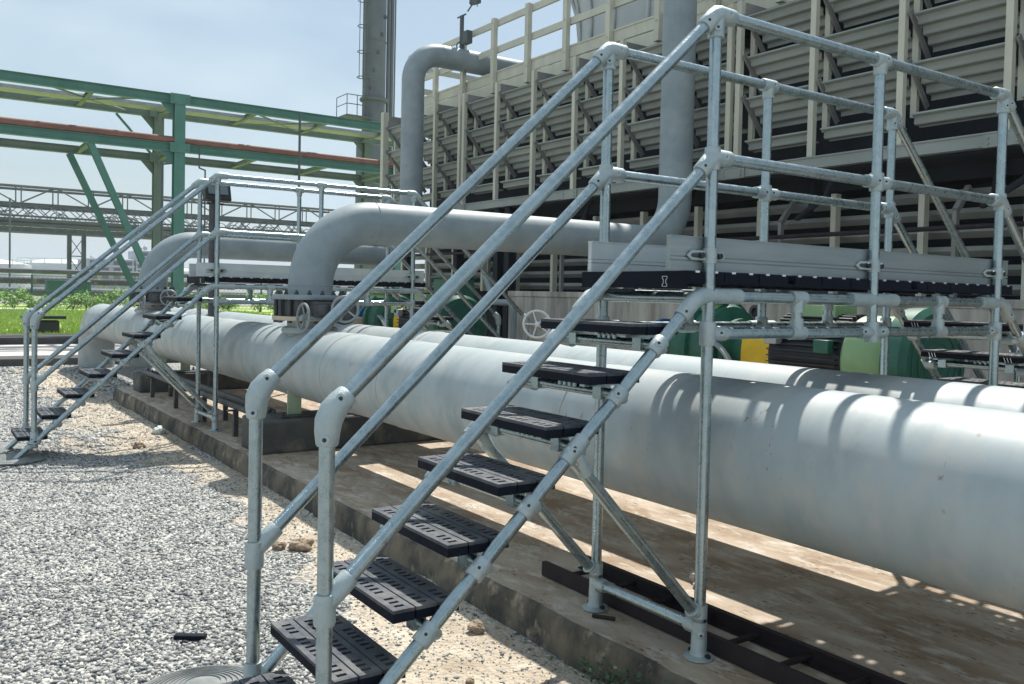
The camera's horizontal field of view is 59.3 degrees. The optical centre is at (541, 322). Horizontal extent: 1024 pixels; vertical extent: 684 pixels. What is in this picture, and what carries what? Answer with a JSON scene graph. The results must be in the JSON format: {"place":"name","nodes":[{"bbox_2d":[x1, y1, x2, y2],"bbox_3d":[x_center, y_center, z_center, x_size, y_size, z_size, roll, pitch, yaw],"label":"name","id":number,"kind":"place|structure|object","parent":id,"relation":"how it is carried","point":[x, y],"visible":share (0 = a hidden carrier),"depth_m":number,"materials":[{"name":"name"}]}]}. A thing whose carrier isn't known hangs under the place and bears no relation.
{"place":"outdoors","nodes":[
{"label":"outdoors","id":0,"kind":"place"},
{"bbox_2d":[0,343,128,355],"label":"road","id":1,"kind":"structure","parent":0,"point":[18,350],"depth_m":19.34,"materials":[{"name":"grey asphalt"}]},
{"bbox_2d":[0,304,272,312],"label":"scrub ground","id":2,"kind":"structure","parent":0,"point":[265,310],"depth_m":56.24,"materials":[{"name":"green plant"}]},
{"bbox_2d":[8,198,10,303],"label":"lamp pole","id":3,"kind":"object","parent":2,"relation":"on","point":[9,238],"visible":0.65,"depth_m":60.48,"materials":[{"name":"metal"}]},
{"bbox_2d":[0,286,28,307],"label":"bush","id":4,"kind":"object","parent":2,"relation":"on","point":[6,295],"visible":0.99,"depth_m":46.06,"materials":[{"name":"green plant"}]},
{"bbox_2d":[20,292,60,308],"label":"bush","id":5,"kind":"object","parent":2,"relation":"on","point":[28,300],"visible":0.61,"depth_m":46.73,"materials":[{"name":"green plant"}]},
{"bbox_2d":[45,280,90,302],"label":"equipment shed","id":6,"kind":"structure","parent":2,"relation":"on","point":[50,284],"depth_m":51.69,"materials":[{"name":"green paint"}]},
{"bbox_2d":[58,289,93,309],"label":"bush","id":7,"kind":"object","parent":2,"relation":"on","point":[69,300],"visible":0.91,"depth_m":47.46,"materials":[{"name":"green plant"}]},
{"bbox_2d":[70,291,110,308],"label":"bush","id":8,"kind":"object","parent":2,"relation":"on","point":[96,299],"visible":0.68,"depth_m":48.34,"materials":[{"name":"green plant"}]},
{"bbox_2d":[0,268,196,290],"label":"yard pipe","id":9,"kind":"object","parent":2,"relation":"on","point":[59,271],"visible":0.04,"depth_m":56.99,"materials":[{"name":"metal"}]},
{"bbox_2d":[98,286,134,307],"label":"bush","id":10,"kind":"object","parent":2,"relation":"on","point":[116,295],"visible":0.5,"depth_m":48.85,"materials":[{"name":"green plant"}]},
{"bbox_2d":[0,287,347,304],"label":"yard pipe","id":11,"kind":"object","parent":2,"relation":"on","point":[101,291],"visible":0.01,"depth_m":54.79,"materials":[{"name":"metal"}]},
{"bbox_2d":[0,183,424,277],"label":"pipe bridge","id":12,"kind":"structure","parent":2,"relation":"on","point":[69,230],"depth_m":65.46,"materials":[{"name":"metal"}]},
{"bbox_2d":[0,274,426,311],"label":"chain link fence","id":13,"kind":"object","parent":2,"relation":"on","point":[86,283],"visible":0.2,"depth_m":48.86,"materials":[{"name":"grey metal"}]},
{"bbox_2d":[0,276,427,307],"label":"yard pipe","id":14,"kind":"object","parent":2,"relation":"on","point":[27,280],"visible":0.03,"depth_m":56.45,"materials":[{"name":"metal"}]},
{"bbox_2d":[201,292,233,309],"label":"bush","id":15,"kind":"object","parent":2,"relation":"on","point":[206,305],"visible":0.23,"depth_m":52.09,"materials":[{"name":"green plant"}]},
{"bbox_2d":[220,297,240,310],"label":"bush","id":16,"kind":"object","parent":2,"relation":"on","point":[228,306],"visible":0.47,"depth_m":52.31,"materials":[{"name":"green plant"}]},
{"bbox_2d":[266,293,283,311],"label":"bush","id":17,"kind":"object","parent":2,"relation":"on","point":[270,307],"visible":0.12,"depth_m":53.57,"materials":[{"name":"green plant"}]},
{"bbox_2d":[0,307,273,333],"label":"grass","id":18,"kind":"structure","parent":0,"point":[10,321],"depth_m":32.61,"materials":[{"name":"green plant"}]},
{"bbox_2d":[0,289,348,305],"bbox_3d":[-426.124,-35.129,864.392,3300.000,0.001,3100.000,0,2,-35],"label":"ground","id":19,"kind":"structure","parent":0,"point":[39,297],"depth_m":104.67,"materials":[{"name":"green plant"}]},
{"bbox_2d":[0,258,31,286],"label":"storage tank","id":20,"kind":"object","parent":19,"relation":"on","point":[4,263],"visible":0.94,"depth_m":160.76,"materials":[{"name":"metal"}]},
{"bbox_2d":[0,334,78,344],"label":"kerb","id":21,"kind":"object","parent":19,"relation":"on","point":[11,339],"depth_m":21.20,"materials":[{"name":"grey concrete"}]},
{"bbox_2d":[0,69,427,310],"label":"pipe rack","id":22,"kind":"object","parent":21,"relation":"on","point":[175,105],"visible":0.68,"depth_m":23.71,"materials":[{"name":"green metal"}]},
{"bbox_2d":[160,146,205,262],"bbox_3d":[-9.132,-2.685,22.905,1.090,3.700,0.035,0,2,-35],"label":"drop line","id":23,"kind":"object","parent":22,"relation":"attached to","point":[162,164],"visible":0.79,"depth_m":22.62,"materials":[{"name":"grey metal"}]},
{"bbox_2d":[0,117,429,167],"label":"rack pipe","id":24,"kind":"object","parent":22,"relation":"on","point":[102,131],"depth_m":22.95,"materials":[{"name":"brown metal"}]},
{"bbox_2d":[0,83,430,141],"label":"cable tray","id":25,"kind":"object","parent":22,"relation":"on","point":[20,89],"depth_m":24.07,"materials":[{"name":"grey metal"}]},
{"bbox_2d":[16,258,77,286],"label":"storage tank","id":26,"kind":"object","parent":19,"relation":"on","point":[51,263],"visible":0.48,"depth_m":171.44,"materials":[{"name":"paint"}]},
{"bbox_2d":[0,355,179,366],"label":"drain kerb","id":27,"kind":"structure","parent":19,"relation":"on","point":[5,361],"depth_m":15.77,"materials":[{"name":"grey concrete"}]},
{"bbox_2d":[78,255,134,288],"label":"process building","id":28,"kind":"structure","parent":19,"relation":"on","point":[113,265],"depth_m":139.40,"materials":[{"name":"grey"}]},
{"bbox_2d":[128,245,150,279],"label":"process building","id":29,"kind":"structure","parent":19,"relation":"on","point":[132,255],"depth_m":141.91,"materials":[{"name":"grey"}]},
{"bbox_2d":[245,291,274,311],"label":"bush","id":30,"kind":"object","parent":19,"relation":"on","point":[260,296],"visible":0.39,"depth_m":52.60,"materials":[{"name":"green plant"}]},
{"bbox_2d":[113,387,1023,683],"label":"concrete slab","id":31,"kind":"structure","parent":19,"relation":"on","point":[905,629],"depth_m":4.10,"materials":[{"name":"concrete"}]},
{"bbox_2d":[133,370,249,392],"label":"concrete plinth","id":32,"kind":"structure","parent":31,"relation":"on","point":[141,383],"depth_m":11.10,"materials":[{"name":"grey concrete"}]},
{"bbox_2d":[147,353,201,373],"bbox_3d":[-4.585,0.489,11.190,0.600,0.253,0.300,0,2,-35],"label":"pipe saddle","id":33,"kind":"object","parent":32,"relation":"on","point":[184,368],"visible":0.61,"depth_m":11.19,"materials":[{"name":"green paint"}]},
{"bbox_2d":[142,370,245,436],"bbox_3d":[-3.608,0.780,9.137,0.140,0.286,4.000,0,2,-35],"label":"service pipe","id":34,"kind":"object","parent":31,"relation":"on","point":[236,408],"visible":0.75,"depth_m":8.58,"materials":[{"name":"grey metal"}]},
{"bbox_2d":[202,184,231,386],"bbox_3d":[-3.967,-0.420,10.922,0.322,2.556,0.178,0,2,-42],"label":"floodlight","id":35,"kind":"object","parent":31,"relation":"on","point":[208,193],"visible":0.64,"depth_m":10.88,"materials":[{"name":"black metal"}]},
{"bbox_2d":[159,370,275,420],"bbox_3d":[-3.445,0.785,9.253,0.140,0.275,4.000,0,2,-35],"label":"service pipe","id":36,"kind":"object","parent":31,"relation":"on","point":[224,395],"visible":0.39,"depth_m":8.73,"materials":[{"name":"grey metal"}]},
{"bbox_2d":[242,413,441,454],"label":"concrete plinth","id":37,"kind":"structure","parent":31,"relation":"on","point":[288,435],"depth_m":7.17,"materials":[{"name":"grey concrete"}]},
{"bbox_2d":[269,390,351,418],"bbox_3d":[-1.897,0.649,7.399,0.600,0.213,0.300,0,2,-35],"label":"pipe saddle","id":38,"kind":"object","parent":37,"relation":"on","point":[294,406],"visible":0.52,"depth_m":7.30,"materials":[{"name":"green paint"}]},
{"bbox_2d":[78,304,1023,611],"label":"header pipe","id":39,"kind":"object","parent":38,"relation":"on","point":[928,492],"visible":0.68,"depth_m":3.20,"materials":[{"name":"white metal"}]},
{"bbox_2d":[129,289,176,311],"bbox_3d":[-5.168,-0.304,12.013,0.604,0.300,0.867,0,2,-35],"label":"butterfly valve","id":40,"kind":"object","parent":39,"relation":"on","point":[152,299],"visible":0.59,"depth_m":11.76,"materials":[{"name":"grey paint"}]},
{"bbox_2d":[128,44,539,292],"bbox_3d":[-2.795,-2.450,13.756,6.495,4.078,0.610,0,2,-35],"label":"riser pipe","id":41,"kind":"object","parent":40,"relation":"on","point":[420,62],"visible":0.6,"depth_m":14.08,"materials":[{"name":"grey metal"}]},
{"bbox_2d":[272,295,359,332],"bbox_3d":[-1.834,-0.082,7.310,0.604,0.300,0.867,0,2,-35],"label":"butterfly valve","id":42,"kind":"object","parent":39,"relation":"on","point":[302,311],"visible":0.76,"depth_m":7.11,"materials":[{"name":"grey paint"}]},
{"bbox_2d":[272,0,696,299],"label":"riser pipe","id":43,"kind":"object","parent":42,"relation":"on","point":[329,242],"visible":0.77,"depth_m":8.31,"materials":[{"name":"grey metal"}]},
{"bbox_3d":[-1.237,0.649,7.868,0.600,0.213,0.300,0,2,-35],"label":"pipe saddle","id":44,"kind":"object","parent":37,"relation":"on","visible":0},
{"bbox_2d":[129,307,1023,412],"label":"header pipe","id":45,"kind":"object","parent":44,"relation":"on","point":[981,396],"visible":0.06,"depth_m":4.37,"materials":[{"name":"white metal"}]},
{"bbox_2d":[358,292,486,335],"bbox_3d":[-1.685,0.230,11.578,0.840,1.320,2.640,0,2,-35],"label":"pump set","id":46,"kind":"object","parent":31,"relation":"on","point":[456,305],"visible":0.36,"depth_m":11.14,"materials":[{"name":"metal"}]},
{"bbox_2d":[430,276,477,298],"bbox_3d":[-1.104,0.170,11.190,0.360,1.490,0.560,0,2,-35],"label":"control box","id":47,"kind":"object","parent":31,"relation":"on","point":[440,282],"visible":0.26,"depth_m":11.04,"materials":[{"name":"green paint"}]},
{"bbox_2d":[481,271,516,338],"bbox_3d":[-0.617,0.064,12.752,0.090,1.626,0.882,0,2,-35],"label":"vent pipe","id":48,"kind":"object","parent":31,"relation":"on","point":[513,314],"visible":0.52,"depth_m":12.41,"materials":[{"name":"grey metal"}]},
{"bbox_2d":[522,310,551,338],"bbox_3d":[0.090,0.455,8.325,0.589,1.153,0.170,1,2,-19],"label":"gate valve","id":49,"kind":"object","parent":31,"relation":"on","point":[536,324],"visible":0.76,"depth_m":8.21,"materials":[{"name":"white paint"}]},
{"bbox_2d":[592,614,615,620],"bbox_3d":[0.249,1.175,3.585,0.094,0.017,0.016,2,2,23],"label":"stick","id":50,"kind":"object","parent":31,"relation":"on","point":[603,617],"visible":1,"depth_m":3.58,"materials":[{"name":"black"}]},
{"bbox_2d":[689,572,694,581],"bbox_3d":[0.710,1.161,4.084,0.075,0.061,0.073,2,2,14],"label":"rock","id":51,"kind":"object","parent":31,"relation":"on","point":[692,576],"visible":0.29,"depth_m":4.06,"materials":[{"name":"stone"}]},
{"bbox_2d":[542,555,906,683],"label":"cable ladder","id":52,"kind":"object","parent":31,"relation":"on","point":[794,650],"visible":0.76,"depth_m":3.32,"materials":[{"name":"black metal"}]},
{"bbox_2d":[508,291,1023,382],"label":"basin wall","id":53,"kind":"structure","parent":31,"relation":"on","point":[555,305],"depth_m":10.71,"materials":[{"name":"concrete"}]},
{"bbox_2d":[749,305,756,319],"bbox_3d":[2.195,-0.107,9.161,0.066,0.150,0.150,0,2,-35],"label":"drain nozzle","id":54,"kind":"object","parent":53,"relation":"attached to","point":[753,311],"visible":0.48,"depth_m":9.18,"materials":[{"name":"grey metal"}]},
{"bbox_2d":[644,304,964,379],"bbox_3d":[1.736,0.458,6.753,0.840,1.320,2.640,0,2,-35],"label":"pump set","id":55,"kind":"object","parent":31,"relation":"on","point":[851,354],"visible":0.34,"depth_m":6.09,"materials":[{"name":"metal"}]},
{"bbox_2d":[0,0,576,280],"label":"sky","id":56,"kind":"structure","parent":0,"point":[295,55],"materials":[{"name":"blue"}]},
{"bbox_2d":[0,363,604,683],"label":"gravel yard","id":57,"kind":"structure","parent":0,"point":[490,667],"depth_m":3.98,"materials":[{"name":"grey gravel"}]},
{"bbox_2d":[0,441,26,451],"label":"rubber base pad","id":58,"kind":"object","parent":57,"relation":"on","point":[3,444],"visible":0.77,"depth_m":7.72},
{"bbox_2d":[0,452,47,465],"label":"rubber base pad","id":59,"kind":"object","parent":57,"relation":"on","point":[9,459],"visible":0.83,"depth_m":7.18,"materials":[{"name":"grey rubber"}]},
{"bbox_2d":[132,442,145,448],"bbox_3d":[-3.584,1.102,8.000,0.111,0.082,0.112,0,2,-35],"label":"rock","id":60,"kind":"object","parent":57,"relation":"on","point":[139,445],"visible":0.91,"depth_m":7.97,"materials":[{"name":"brown stone"}]},
{"bbox_2d":[152,425,166,433],"bbox_3d":[-3.725,1.050,8.759,0.134,0.100,0.138,0,2,-35],"label":"rock","id":61,"kind":"object","parent":57,"relation":"on","point":[158,429],"visible":0.96,"depth_m":8.71,"materials":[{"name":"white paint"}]},
{"bbox_2d":[173,633,206,643],"bbox_3d":[-1.422,1.275,3.629,0.125,0.026,0.054,1,2,-2],"label":"rubber offcut","id":62,"kind":"object","parent":57,"relation":"on","point":[193,637],"visible":1,"depth_m":3.62,"materials":[{"name":"black rubber"}]},
{"bbox_2d":[145,665,243,683],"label":"rubber base pad","id":63,"kind":"object","parent":57,"relation":"on","point":[214,674],"visible":0.86,"depth_m":3.22,"materials":[{"name":"grey rubber"}]},
{"bbox_2d":[4,172,529,457],"bbox_3d":[-2.283,-0.108,8.835,5.176,2.496,0.700,0,2,-35],"label":"crossover stair","id":64,"kind":"object","parent":57,"relation":"on","point":[34,434],"visible":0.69,"depth_m":8.08,"materials":[{"name":"grey metal"}]},
{"bbox_2d":[298,112,300,186],"bbox_3d":[-6.614,-2.676,24.446,0.074,6.100,0.074,2,2,32],"label":"striped pole","id":65,"kind":"object","parent":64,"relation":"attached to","point":[299,149],"visible":0.33,"depth_m":24.36,"materials":[{"name":"grey metal"}]},
{"bbox_2d":[272,541,286,549],"bbox_3d":[-1.459,1.242,4.998,0.080,0.059,0.079,0,2,-35],"label":"rock","id":66,"kind":"object","parent":57,"relation":"on","point":[277,545],"visible":0.94,"depth_m":4.98,"materials":[{"name":"brown stone"}]},
{"bbox_2d":[288,538,314,551],"bbox_3d":[-1.332,1.244,5.003,0.131,0.092,0.128,2,2,20],"label":"rock","id":67,"kind":"object","parent":57,"relation":"on","point":[301,545],"visible":0.94,"depth_m":4.96,"materials":[{"name":"brown stone"}]},
{"bbox_2d":[465,677,474,683],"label":"rock","id":68,"kind":"object","parent":57,"relation":"on","point":[469,680],"visible":1,"depth_m":3.31,"materials":[{"name":"beige stone"}]},
{"bbox_2d":[467,619,484,634],"bbox_3d":[-0.279,1.297,3.831,0.076,0.059,0.077,1,2,-12],"label":"rock","id":69,"kind":"object","parent":57,"relation":"on","point":[476,626],"visible":1,"depth_m":3.81,"materials":[{"name":"beige stone"}]},
{"bbox_2d":[550,641,668,683],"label":"stones","id":70,"kind":"object","parent":57,"relation":"on","point":[615,678],"visible":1,"depth_m":3.26,"materials":[{"name":"grey stone"}]},
{"bbox_2d":[222,5,1023,683],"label":"crossover stair","id":71,"kind":"object","parent":57,"relation":"on","point":[322,641],"visible":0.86,"depth_m":3.17,"materials":[{"name":"grey metal"}]},
{"bbox_2d":[380,0,1023,338],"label":"cooling tower","id":72,"kind":"structure","parent":57,"relation":"on","point":[952,131],"depth_m":9.54,"materials":[{"name":"beige metal"}]},
{"bbox_2d":[423,293,491,336],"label":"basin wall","id":73,"kind":"structure","parent":72,"relation":"attached to","point":[488,313],"depth_m":14.87,"materials":[{"name":"grey concrete"}]},
{"bbox_2d":[456,0,480,71],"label":"instrument mast","id":74,"kind":"object","parent":72,"relation":"attached to","point":[465,37],"visible":0.82,"depth_m":14.66,"materials":[{"name":"grey metal"}]},
{"bbox_2d":[351,317,362,324],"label":"concrete block","id":75,"kind":"structure","parent":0,"point":[357,320],"depth_m":12.06,"materials":[{"name":"white paint"}]},
{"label":"grass field","id":76,"kind":"structure","parent":0,"visible":0},
{"bbox_2d":[20,315,66,333],"bbox_3d":[-13.435,0.069,24.217,1.050,0.520,0.500,0,2,-35],"label":"black bench","id":77,"kind":"object","parent":76,"relation":"on","point":[49,325],"visible":0.39,"depth_m":24.16,"materials":[{"name":"black"}]},
{"bbox_2d":[336,0,396,299],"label":"exhaust stack","id":78,"kind":"object","parent":76,"relation":"on","point":[379,58],"visible":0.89,"depth_m":44.80,"materials":[{"name":"grey metal"}]}
]}

